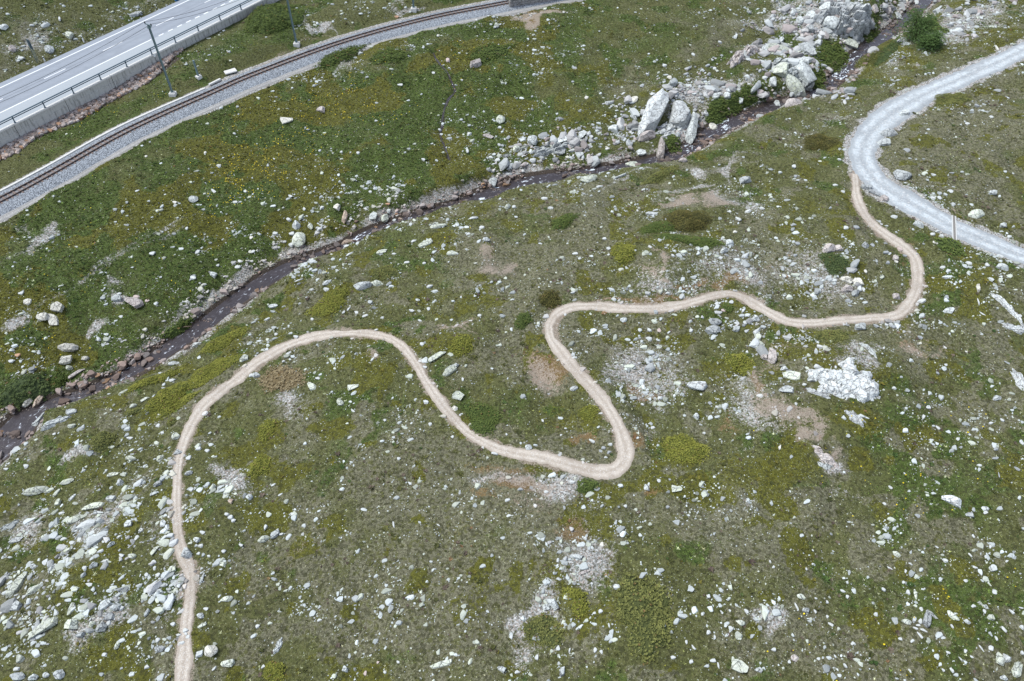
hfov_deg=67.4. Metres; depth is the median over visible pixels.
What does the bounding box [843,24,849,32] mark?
boulder
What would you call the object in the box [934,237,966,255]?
shrub
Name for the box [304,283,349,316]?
juniper mat
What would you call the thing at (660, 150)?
boulder
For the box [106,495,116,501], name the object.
boulder
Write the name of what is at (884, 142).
boulder
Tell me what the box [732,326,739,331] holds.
boulder
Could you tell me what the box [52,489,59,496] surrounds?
flat rock
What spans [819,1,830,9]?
boulder
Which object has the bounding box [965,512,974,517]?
boulder
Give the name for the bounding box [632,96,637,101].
boulder
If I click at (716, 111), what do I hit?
shrub
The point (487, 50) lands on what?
shrub
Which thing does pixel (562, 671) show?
boulder
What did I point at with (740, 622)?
boulder
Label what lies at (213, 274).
boulder
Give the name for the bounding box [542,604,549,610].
boulder
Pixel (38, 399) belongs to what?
boulder
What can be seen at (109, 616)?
flat rock
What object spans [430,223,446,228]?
flat rock
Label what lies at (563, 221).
juniper mat
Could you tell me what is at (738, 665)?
flat rock
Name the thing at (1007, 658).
boulder
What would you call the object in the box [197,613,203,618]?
boulder
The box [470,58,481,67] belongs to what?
boulder
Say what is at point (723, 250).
boulder
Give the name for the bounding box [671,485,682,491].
flat rock
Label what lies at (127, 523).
boulder
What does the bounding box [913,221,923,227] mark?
boulder
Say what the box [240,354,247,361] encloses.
boulder
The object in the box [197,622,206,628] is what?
flat rock
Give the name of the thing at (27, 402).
boulder
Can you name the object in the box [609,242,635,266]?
juniper mat
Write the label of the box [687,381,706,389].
boulder
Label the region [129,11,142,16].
flat rock
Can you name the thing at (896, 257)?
boulder
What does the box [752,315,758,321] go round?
boulder
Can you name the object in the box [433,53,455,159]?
rivulet water
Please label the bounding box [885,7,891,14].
boulder
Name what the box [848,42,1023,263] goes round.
gravel road
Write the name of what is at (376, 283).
boulder
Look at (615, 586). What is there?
boulder
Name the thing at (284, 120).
flat rock
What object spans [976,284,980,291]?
flat rock
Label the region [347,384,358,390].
flat rock
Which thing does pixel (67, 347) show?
boulder
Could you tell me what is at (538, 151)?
rock crag
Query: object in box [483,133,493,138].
flat rock
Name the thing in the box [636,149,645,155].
flat rock
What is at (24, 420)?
stream water
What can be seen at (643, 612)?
juniper mat
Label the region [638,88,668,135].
boulder
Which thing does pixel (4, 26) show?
boulder
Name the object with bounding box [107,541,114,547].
boulder
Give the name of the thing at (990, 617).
boulder
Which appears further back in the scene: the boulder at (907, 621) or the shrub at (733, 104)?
the shrub at (733, 104)
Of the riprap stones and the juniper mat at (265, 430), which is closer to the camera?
the juniper mat at (265, 430)
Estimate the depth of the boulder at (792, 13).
139.15 m
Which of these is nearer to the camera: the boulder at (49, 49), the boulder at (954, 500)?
the boulder at (954, 500)
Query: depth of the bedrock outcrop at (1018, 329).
79.91 m
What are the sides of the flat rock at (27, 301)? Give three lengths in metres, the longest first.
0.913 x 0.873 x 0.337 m
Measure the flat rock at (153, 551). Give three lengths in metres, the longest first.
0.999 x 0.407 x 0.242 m
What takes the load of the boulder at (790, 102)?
on the ground at (542, 374)
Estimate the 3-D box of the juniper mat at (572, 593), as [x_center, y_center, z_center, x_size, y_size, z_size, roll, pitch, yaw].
[4.966,20.181,61.113,2.208,0.720,1.177,9,48,8]
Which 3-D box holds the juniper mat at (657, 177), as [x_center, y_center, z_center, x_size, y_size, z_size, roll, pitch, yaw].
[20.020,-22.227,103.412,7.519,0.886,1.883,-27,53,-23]
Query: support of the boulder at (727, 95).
on the ground at (542, 374)
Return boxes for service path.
[0,0,581,221]
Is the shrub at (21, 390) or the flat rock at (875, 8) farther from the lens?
the flat rock at (875, 8)
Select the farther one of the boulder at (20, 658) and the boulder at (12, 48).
the boulder at (12, 48)
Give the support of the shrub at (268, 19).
on the ground at (542, 374)
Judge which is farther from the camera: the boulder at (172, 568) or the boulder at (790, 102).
the boulder at (790, 102)
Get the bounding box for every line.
[0,0,188,112]
[0,0,209,99]
[159,0,231,35]
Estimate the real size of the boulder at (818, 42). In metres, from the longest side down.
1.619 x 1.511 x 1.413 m
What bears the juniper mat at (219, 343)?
on the ground at (542, 374)
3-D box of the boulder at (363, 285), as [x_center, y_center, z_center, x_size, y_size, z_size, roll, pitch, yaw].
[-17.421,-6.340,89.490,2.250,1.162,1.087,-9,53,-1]
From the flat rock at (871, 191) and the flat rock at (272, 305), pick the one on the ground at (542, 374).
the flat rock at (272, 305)
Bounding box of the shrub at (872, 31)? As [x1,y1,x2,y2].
[863,11,879,43]
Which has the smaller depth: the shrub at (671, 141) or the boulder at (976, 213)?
the boulder at (976, 213)
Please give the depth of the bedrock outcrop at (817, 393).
73.40 m
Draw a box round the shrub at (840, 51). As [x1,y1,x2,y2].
[834,44,848,63]
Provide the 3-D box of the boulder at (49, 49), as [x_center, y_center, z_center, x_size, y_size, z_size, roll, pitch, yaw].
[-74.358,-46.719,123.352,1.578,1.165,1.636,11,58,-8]
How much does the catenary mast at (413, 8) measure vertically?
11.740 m
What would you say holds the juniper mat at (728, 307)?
on the ground at (542, 374)
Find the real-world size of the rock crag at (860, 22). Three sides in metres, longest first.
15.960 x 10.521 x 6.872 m
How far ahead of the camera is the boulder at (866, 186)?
97.54 m
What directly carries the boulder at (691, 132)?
on the ground at (542, 374)
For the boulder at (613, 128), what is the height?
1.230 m
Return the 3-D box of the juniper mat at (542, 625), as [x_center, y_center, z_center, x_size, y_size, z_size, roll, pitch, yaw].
[2.438,22.628,59.536,3.201,0.969,3.503,-32,55,-26]
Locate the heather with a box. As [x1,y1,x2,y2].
[0,0,1023,680]
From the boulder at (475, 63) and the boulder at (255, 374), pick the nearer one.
the boulder at (255, 374)
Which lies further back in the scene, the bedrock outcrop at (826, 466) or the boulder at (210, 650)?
the bedrock outcrop at (826, 466)
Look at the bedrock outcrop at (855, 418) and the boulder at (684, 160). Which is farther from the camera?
the boulder at (684, 160)
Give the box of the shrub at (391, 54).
[367,46,410,65]
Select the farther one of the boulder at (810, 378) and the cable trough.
the cable trough
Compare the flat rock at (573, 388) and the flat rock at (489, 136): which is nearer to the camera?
the flat rock at (573, 388)
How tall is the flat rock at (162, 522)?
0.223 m
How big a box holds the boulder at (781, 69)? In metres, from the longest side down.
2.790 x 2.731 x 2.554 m
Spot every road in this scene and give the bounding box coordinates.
[0,0,257,128]
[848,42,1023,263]
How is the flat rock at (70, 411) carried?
on the ground at (542, 374)
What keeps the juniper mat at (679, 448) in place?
on the ground at (542, 374)
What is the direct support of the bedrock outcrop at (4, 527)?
on the ground at (542, 374)
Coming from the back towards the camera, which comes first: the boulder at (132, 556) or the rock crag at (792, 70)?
the rock crag at (792, 70)
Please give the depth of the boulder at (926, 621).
58.37 m
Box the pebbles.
[0,0,1023,680]
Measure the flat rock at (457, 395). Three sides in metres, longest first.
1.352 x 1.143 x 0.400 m
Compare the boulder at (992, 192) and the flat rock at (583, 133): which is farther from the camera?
the flat rock at (583, 133)
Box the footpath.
[172,174,924,680]
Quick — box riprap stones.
[0,48,183,159]
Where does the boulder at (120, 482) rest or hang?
on the ground at (542, 374)
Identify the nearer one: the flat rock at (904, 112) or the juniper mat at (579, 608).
the juniper mat at (579, 608)
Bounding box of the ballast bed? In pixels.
[0,0,564,215]
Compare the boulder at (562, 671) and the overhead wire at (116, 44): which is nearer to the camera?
the boulder at (562, 671)
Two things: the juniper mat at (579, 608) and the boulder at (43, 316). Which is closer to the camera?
the juniper mat at (579, 608)
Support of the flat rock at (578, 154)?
on the ground at (542, 374)
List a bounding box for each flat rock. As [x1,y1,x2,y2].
[5,573,26,597]
[8,537,22,543]
[23,298,31,304]
[28,616,57,639]
[31,412,44,425]
[48,314,58,324]
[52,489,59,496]
[66,409,76,414]
[67,602,74,614]
[68,369,83,378]
[71,586,77,591]
[82,502,104,509]
[103,612,113,619]
[106,472,117,476]
[124,297,143,308]
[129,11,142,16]
[150,546,158,554]
[160,519,165,526]
[168,361,178,365]
[174,449,181,454]
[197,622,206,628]
[268,304,277,307]
[280,117,292,123]
[307,382,315,390]
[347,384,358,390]
[376,249,386,254]
[418,238,432,247]
[428,351,445,362]
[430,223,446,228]
[430,659,451,668]
[452,391,463,399]
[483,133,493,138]
[555,149,564,154]
[557,136,566,142]
[570,386,577,390]
[575,152,583,157]
[578,130,586,138]
[625,161,636,165]
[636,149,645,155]
[646,211,656,214]
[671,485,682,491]
[731,659,748,672]
[754,332,760,340]
[767,43,789,50]
[779,385,793,392]
[783,371,800,379]
[798,42,816,55]
[844,38,858,48]
[868,189,880,196]
[872,4,878,13]
[895,12,902,18]
[899,109,908,115]
[943,307,954,313]
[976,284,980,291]
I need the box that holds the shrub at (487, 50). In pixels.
[466,42,515,62]
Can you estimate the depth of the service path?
117.85 m
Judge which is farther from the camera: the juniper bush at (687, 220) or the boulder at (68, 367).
the juniper bush at (687, 220)
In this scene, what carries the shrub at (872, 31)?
on the ground at (542, 374)
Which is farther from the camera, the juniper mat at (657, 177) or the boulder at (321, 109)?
the boulder at (321, 109)
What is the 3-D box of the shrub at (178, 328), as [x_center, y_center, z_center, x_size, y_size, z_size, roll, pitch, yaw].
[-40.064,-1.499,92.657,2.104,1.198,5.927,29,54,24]
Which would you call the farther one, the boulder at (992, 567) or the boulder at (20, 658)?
the boulder at (992, 567)
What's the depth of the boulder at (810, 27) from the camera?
135.85 m
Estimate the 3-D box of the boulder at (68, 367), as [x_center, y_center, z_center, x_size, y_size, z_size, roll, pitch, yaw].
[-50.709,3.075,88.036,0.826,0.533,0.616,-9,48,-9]
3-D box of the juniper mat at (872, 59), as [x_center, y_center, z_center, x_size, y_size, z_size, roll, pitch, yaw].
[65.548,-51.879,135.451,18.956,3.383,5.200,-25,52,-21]
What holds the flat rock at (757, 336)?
on the ground at (542, 374)
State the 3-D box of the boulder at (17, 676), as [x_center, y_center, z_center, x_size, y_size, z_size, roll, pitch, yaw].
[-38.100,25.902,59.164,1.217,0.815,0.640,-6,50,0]
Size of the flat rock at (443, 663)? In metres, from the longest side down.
1.763 x 0.457 x 0.316 m
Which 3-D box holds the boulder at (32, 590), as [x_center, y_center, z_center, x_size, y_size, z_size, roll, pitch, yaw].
[-40.160,20.984,64.624,1.630,0.718,0.586,-34,49,-9]
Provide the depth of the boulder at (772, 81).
125.02 m
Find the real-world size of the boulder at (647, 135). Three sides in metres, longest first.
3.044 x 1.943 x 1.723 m
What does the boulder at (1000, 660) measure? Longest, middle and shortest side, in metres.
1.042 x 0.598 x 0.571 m
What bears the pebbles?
on the ground at (542, 374)
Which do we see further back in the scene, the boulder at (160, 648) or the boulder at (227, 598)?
the boulder at (227, 598)
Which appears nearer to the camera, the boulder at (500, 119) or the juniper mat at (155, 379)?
the juniper mat at (155, 379)
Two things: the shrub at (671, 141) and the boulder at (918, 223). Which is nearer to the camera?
the boulder at (918, 223)
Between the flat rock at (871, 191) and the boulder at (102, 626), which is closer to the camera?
the boulder at (102, 626)
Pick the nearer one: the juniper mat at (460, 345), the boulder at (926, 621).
the boulder at (926, 621)
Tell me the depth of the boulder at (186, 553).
64.92 m
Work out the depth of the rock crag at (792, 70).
126.65 m
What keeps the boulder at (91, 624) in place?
on the ground at (542, 374)
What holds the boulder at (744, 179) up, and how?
on the ground at (542, 374)
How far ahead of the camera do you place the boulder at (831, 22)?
135.96 m
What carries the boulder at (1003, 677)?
on the ground at (542, 374)
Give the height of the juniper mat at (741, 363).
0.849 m
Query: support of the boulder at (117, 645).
on the ground at (542, 374)
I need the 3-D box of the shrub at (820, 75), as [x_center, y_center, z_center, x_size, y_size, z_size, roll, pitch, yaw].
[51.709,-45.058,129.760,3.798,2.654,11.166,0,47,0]
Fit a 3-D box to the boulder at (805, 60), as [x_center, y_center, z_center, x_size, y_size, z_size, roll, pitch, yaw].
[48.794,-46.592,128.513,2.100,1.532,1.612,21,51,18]
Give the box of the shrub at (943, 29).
[927,16,949,33]
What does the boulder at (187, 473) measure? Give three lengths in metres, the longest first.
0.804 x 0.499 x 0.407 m
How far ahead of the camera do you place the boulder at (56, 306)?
90.80 m
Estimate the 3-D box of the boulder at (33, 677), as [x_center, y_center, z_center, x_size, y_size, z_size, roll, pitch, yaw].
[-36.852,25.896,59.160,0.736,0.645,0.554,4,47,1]
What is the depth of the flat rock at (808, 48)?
132.28 m
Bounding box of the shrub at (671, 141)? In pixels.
[664,134,681,153]
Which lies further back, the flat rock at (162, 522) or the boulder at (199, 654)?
the flat rock at (162, 522)
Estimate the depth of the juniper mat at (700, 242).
89.48 m
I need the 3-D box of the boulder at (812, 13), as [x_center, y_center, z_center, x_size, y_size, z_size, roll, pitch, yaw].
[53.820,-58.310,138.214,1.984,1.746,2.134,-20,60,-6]
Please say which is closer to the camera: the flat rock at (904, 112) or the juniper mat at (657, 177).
the juniper mat at (657, 177)
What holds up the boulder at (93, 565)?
on the ground at (542, 374)
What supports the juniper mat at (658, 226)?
on the ground at (542, 374)
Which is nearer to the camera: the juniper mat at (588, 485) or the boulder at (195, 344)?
the juniper mat at (588, 485)
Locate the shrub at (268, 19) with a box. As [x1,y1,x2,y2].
[243,3,309,36]
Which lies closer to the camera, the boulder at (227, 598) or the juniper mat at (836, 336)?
the boulder at (227, 598)
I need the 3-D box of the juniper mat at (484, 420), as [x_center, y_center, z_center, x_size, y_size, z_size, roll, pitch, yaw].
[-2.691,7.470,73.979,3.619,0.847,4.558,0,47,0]
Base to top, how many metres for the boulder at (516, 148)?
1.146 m
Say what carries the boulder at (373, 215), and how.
on the ground at (542, 374)
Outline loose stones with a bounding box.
[0,0,1023,680]
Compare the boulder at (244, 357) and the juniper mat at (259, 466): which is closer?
the juniper mat at (259, 466)
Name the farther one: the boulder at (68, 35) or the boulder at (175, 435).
the boulder at (68, 35)
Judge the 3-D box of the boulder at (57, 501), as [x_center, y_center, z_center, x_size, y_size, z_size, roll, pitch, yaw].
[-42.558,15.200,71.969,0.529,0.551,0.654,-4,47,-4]
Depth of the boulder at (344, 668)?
58.69 m
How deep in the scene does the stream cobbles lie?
102.12 m
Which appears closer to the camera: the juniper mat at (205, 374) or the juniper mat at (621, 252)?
the juniper mat at (205, 374)
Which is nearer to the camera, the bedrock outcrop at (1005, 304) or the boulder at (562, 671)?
the boulder at (562, 671)
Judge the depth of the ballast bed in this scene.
118.37 m
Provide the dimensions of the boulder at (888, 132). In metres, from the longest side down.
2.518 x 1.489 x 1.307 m
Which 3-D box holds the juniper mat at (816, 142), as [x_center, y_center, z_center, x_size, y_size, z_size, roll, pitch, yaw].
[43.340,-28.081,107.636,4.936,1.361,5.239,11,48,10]
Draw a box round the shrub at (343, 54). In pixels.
[315,43,370,67]
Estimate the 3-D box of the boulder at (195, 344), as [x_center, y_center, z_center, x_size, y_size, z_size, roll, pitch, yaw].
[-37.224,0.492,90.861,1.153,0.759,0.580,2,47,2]
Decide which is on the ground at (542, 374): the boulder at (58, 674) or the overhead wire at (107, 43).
the boulder at (58, 674)
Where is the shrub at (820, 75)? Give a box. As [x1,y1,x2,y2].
[805,55,827,90]
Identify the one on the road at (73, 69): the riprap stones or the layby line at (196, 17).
the layby line at (196, 17)
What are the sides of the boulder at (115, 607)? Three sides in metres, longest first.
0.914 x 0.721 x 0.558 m
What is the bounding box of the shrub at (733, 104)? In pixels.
[722,82,769,115]
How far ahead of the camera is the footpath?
78.01 m
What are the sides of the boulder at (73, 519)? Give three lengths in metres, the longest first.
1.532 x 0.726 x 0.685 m
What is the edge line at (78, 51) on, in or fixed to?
on the road at (73, 69)
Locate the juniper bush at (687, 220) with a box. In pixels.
[663,209,711,232]
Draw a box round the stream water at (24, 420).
[0,0,932,459]
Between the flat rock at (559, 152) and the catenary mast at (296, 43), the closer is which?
the flat rock at (559, 152)
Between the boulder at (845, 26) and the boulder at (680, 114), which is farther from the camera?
the boulder at (845, 26)
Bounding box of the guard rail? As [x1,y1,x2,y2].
[0,0,251,124]
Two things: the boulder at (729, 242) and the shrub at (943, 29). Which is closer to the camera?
the boulder at (729, 242)
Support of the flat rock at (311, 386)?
on the ground at (542, 374)
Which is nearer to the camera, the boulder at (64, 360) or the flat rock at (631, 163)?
the boulder at (64, 360)
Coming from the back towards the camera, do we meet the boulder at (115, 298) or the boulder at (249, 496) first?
the boulder at (115, 298)
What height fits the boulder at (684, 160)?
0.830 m
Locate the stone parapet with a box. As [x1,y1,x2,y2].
[509,0,553,6]
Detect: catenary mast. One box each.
[144,21,176,96]
[286,0,299,47]
[411,0,416,12]
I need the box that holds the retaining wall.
[0,0,278,146]
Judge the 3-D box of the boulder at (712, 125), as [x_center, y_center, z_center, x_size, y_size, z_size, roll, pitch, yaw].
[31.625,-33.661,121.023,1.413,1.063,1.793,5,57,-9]
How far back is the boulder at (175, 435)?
74.74 m
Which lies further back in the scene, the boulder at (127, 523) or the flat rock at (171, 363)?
the flat rock at (171, 363)
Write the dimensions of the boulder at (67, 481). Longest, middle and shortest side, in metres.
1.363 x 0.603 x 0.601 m
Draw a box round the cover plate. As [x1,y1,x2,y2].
[224,68,236,74]
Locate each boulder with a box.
[0,24,8,29]
[8,45,16,51]
[9,672,24,680]
[10,600,22,610]
[16,654,24,662]
[22,398,32,407]
[22,486,48,495]
[26,583,42,595]
[28,674,38,680]
[30,563,36,568]
[32,395,43,407]
[36,312,47,320]
[42,672,49,677]
[44,45,53,53]
[50,301,63,312]
[53,669,64,679]
[54,498,60,505]
[57,343,78,351]
[59,355,71,364]
[60,478,73,484]
[63,547,72,552]
[64,619,77,628]
[65,31,73,39]
[66,365,72,369]
[66,514,82,523]
[67,424,75,427]
[75,632,84,636]
[88,621,95,627]
[89,562,97,568]
[95,517,103,523]
[95,621,107,631]
[98,598,111,609]
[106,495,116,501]
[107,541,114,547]
[110,603,121,610]
[111,295,121,301]
[114,641,119,649]
[117,478,123,485]
[124,520,132,526]
[126,455,135,460]
[128,554,136,558]
[153,480,161,486]
[154,645,164,651]
[168,566,175,572]
[171,432,179,439]
[181,547,191,558]
[184,471,192,475]
[188,196,197,202]
[192,342,200,346]
[193,537,200,542]
[195,650,202,656]
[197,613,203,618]
[204,645,217,656]
[210,272,216,277]
[220,596,232,601]
[220,659,234,666]
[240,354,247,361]
[246,494,252,499]
[252,372,259,377]
[258,535,269,542]
[270,528,279,538]
[292,220,300,229]
[292,232,304,246]
[317,106,324,112]
[322,280,331,285]
[333,204,340,210]
[336,398,343,405]
[342,210,347,223]
[342,239,352,244]
[342,665,347,671]
[353,281,371,289]
[369,211,376,219]
[371,280,382,285]
[381,214,388,222]
[442,364,456,375]
[447,250,457,255]
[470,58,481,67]
[488,177,496,187]
[496,115,504,123]
[497,666,505,673]
[513,145,519,151]
[525,444,531,449]
[527,135,536,144]
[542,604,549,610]
[545,599,558,608]
[559,666,564,676]
[570,554,582,559]
[580,174,596,182]
[608,125,617,133]
[613,584,619,589]
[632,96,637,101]
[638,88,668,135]
[638,130,655,141]
[644,484,649,490]
[656,136,664,158]
[668,78,677,85]
[669,100,690,126]
[678,158,686,162]
[685,111,697,143]
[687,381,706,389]
[705,325,720,333]
[708,318,721,324]
[709,123,716,128]
[712,92,718,98]
[720,248,726,252]
[724,92,730,98]
[726,239,733,245]
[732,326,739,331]
[736,620,744,625]
[739,176,751,183]
[751,80,760,93]
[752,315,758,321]
[755,667,762,672]
[760,354,766,359]
[767,347,776,363]
[769,76,776,86]
[772,62,788,77]
[774,100,780,106]
[785,74,805,96]
[785,98,800,107]
[790,8,796,15]
[791,654,798,661]
[794,61,816,86]
[796,16,803,23]
[797,594,805,599]
[799,57,808,65]
[805,10,815,18]
[805,24,813,32]
[807,376,814,381]
[815,40,821,44]
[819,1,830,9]
[819,9,829,18]
[822,16,839,29]
[822,243,835,252]
[835,245,843,250]
[840,276,853,283]
[841,285,852,291]
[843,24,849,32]
[851,289,859,296]
[853,278,863,285]
[854,323,865,329]
[861,184,872,189]
[861,242,868,247]
[877,138,890,145]
[880,128,897,136]
[880,195,888,201]
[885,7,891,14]
[892,293,899,299]
[893,169,911,180]
[893,255,898,260]
[893,551,900,556]
[901,619,911,624]
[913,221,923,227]
[922,610,931,627]
[941,495,961,508]
[947,610,959,620]
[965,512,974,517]
[968,209,984,218]
[981,506,988,510]
[987,614,994,620]
[988,190,996,194]
[989,564,997,571]
[993,395,1000,400]
[995,652,1004,665]
[996,263,1008,270]
[999,222,1006,227]
[1000,675,1007,680]
[1003,653,1010,662]
[1011,661,1022,677]
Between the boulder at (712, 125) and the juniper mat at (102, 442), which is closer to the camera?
the juniper mat at (102, 442)
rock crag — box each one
[527,141,570,156]
[656,122,687,138]
[727,45,760,66]
[771,57,814,97]
[813,1,876,41]
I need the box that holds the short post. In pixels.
[192,60,201,79]
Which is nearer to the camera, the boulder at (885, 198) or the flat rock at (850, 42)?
the boulder at (885, 198)
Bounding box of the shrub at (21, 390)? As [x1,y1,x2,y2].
[0,370,53,410]
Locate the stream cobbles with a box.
[0,0,933,463]
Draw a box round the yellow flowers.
[16,42,1015,680]
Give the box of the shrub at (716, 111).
[705,95,728,124]
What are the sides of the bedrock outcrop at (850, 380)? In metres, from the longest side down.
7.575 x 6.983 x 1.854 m
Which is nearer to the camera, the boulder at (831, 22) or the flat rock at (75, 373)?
the flat rock at (75, 373)
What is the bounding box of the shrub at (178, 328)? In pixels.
[156,312,196,339]
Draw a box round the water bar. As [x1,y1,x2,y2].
[951,215,956,240]
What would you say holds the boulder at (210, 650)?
on the ground at (542, 374)
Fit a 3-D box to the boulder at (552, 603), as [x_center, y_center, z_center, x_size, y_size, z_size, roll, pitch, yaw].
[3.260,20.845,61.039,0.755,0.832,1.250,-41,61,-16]
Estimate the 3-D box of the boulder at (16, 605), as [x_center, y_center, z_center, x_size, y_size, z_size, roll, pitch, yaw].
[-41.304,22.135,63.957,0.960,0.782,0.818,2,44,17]
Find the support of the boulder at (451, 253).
on the ground at (542, 374)
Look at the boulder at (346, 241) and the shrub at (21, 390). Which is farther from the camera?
the boulder at (346, 241)
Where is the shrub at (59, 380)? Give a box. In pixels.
[50,371,68,390]
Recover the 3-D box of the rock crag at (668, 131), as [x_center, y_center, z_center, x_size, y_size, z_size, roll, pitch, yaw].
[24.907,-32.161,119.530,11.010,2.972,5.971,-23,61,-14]
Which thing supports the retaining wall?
on the ground at (542, 374)
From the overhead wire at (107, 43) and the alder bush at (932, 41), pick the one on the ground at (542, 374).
the alder bush at (932, 41)
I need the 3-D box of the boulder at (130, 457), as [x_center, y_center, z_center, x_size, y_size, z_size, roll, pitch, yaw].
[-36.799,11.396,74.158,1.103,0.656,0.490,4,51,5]
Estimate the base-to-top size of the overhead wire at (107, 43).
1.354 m
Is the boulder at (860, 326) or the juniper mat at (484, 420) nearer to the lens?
the juniper mat at (484, 420)
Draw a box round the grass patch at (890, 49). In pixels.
[874,38,901,65]
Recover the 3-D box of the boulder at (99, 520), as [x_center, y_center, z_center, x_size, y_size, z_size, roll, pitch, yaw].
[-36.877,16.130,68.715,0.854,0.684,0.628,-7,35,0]
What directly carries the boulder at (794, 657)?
on the ground at (542, 374)
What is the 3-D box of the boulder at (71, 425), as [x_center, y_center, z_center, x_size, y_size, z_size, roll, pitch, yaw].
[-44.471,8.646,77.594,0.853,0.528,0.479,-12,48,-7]
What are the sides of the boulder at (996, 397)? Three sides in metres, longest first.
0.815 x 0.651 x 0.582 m
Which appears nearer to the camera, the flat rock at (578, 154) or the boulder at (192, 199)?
the boulder at (192, 199)
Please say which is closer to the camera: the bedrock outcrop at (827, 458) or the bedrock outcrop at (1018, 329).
the bedrock outcrop at (827, 458)
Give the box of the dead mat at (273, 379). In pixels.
[256,363,307,394]
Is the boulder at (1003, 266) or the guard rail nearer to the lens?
the boulder at (1003, 266)
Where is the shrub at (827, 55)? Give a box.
[815,38,849,73]
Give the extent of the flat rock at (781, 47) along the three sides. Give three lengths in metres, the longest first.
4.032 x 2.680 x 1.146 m
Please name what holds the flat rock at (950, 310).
on the ground at (542, 374)
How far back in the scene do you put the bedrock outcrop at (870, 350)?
77.15 m
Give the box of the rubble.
[0,0,1017,644]
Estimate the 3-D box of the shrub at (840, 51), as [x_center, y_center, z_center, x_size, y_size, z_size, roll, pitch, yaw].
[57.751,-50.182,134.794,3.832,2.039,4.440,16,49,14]
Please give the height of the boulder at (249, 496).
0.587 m
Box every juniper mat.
[88,430,118,452]
[121,366,182,394]
[122,407,141,416]
[141,380,192,421]
[166,417,176,426]
[171,390,202,411]
[185,352,245,390]
[196,326,250,355]
[245,454,270,478]
[256,418,277,441]
[261,660,286,680]
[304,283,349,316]
[371,264,396,281]
[445,334,473,358]
[466,401,501,436]
[513,312,533,328]
[518,611,566,649]
[538,289,560,308]
[551,212,579,229]
[560,586,588,599]
[571,597,589,618]
[575,477,600,493]
[578,404,598,421]
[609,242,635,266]
[611,569,674,664]
[637,220,675,234]
[639,165,679,184]
[653,233,724,248]
[660,433,711,464]
[721,302,734,313]
[722,352,755,375]
[802,133,839,150]
[811,329,850,343]
[818,252,851,276]
[854,32,906,67]
[933,92,973,108]
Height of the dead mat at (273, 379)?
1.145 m
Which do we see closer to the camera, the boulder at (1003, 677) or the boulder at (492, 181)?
the boulder at (1003, 677)
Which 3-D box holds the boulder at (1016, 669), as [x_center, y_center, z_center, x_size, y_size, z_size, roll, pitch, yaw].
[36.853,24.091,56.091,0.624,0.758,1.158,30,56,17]
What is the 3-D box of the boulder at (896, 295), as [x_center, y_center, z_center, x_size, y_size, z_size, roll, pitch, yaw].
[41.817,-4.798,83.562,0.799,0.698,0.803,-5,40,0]
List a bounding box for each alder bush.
[885,5,946,50]
[911,28,945,55]
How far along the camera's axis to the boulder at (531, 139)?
115.33 m
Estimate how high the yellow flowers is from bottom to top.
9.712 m
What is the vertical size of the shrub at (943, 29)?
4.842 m
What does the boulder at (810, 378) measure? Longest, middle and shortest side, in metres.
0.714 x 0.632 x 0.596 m
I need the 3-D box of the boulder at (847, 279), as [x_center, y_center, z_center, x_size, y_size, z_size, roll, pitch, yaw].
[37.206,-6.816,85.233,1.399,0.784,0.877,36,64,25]
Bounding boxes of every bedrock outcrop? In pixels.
[1,519,19,529]
[40,416,71,430]
[273,637,282,654]
[805,387,830,398]
[807,357,880,402]
[812,445,838,468]
[818,462,833,469]
[844,410,865,426]
[859,343,876,357]
[990,293,1023,325]
[1001,323,1023,334]
[1011,368,1023,389]
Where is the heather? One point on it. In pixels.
(710, 568)
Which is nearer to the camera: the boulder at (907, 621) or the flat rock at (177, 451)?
the boulder at (907, 621)
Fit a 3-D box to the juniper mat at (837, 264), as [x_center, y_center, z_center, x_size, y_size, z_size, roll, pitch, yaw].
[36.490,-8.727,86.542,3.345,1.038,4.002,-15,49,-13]
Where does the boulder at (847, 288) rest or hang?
on the ground at (542, 374)
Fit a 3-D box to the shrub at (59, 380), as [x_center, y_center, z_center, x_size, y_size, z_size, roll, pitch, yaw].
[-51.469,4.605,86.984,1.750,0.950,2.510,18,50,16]
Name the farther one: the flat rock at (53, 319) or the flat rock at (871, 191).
the flat rock at (871, 191)
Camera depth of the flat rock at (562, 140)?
116.19 m
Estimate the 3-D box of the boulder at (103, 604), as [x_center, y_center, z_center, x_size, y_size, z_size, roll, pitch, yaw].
[-32.987,21.406,62.088,1.072,0.692,0.558,-33,55,-26]
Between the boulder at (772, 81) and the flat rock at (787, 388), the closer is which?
the flat rock at (787, 388)
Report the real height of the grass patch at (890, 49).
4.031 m
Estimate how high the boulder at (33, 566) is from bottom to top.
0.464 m
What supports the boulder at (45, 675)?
on the ground at (542, 374)
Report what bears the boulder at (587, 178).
on the ground at (542, 374)
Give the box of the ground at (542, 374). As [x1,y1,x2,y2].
[0,0,1023,680]
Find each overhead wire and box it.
[0,0,226,96]
[0,0,237,102]
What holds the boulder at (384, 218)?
on the ground at (542, 374)
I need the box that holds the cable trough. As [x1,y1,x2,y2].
[0,87,205,191]
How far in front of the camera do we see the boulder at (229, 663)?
59.20 m
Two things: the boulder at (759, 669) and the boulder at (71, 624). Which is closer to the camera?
the boulder at (759, 669)
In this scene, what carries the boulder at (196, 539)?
on the ground at (542, 374)

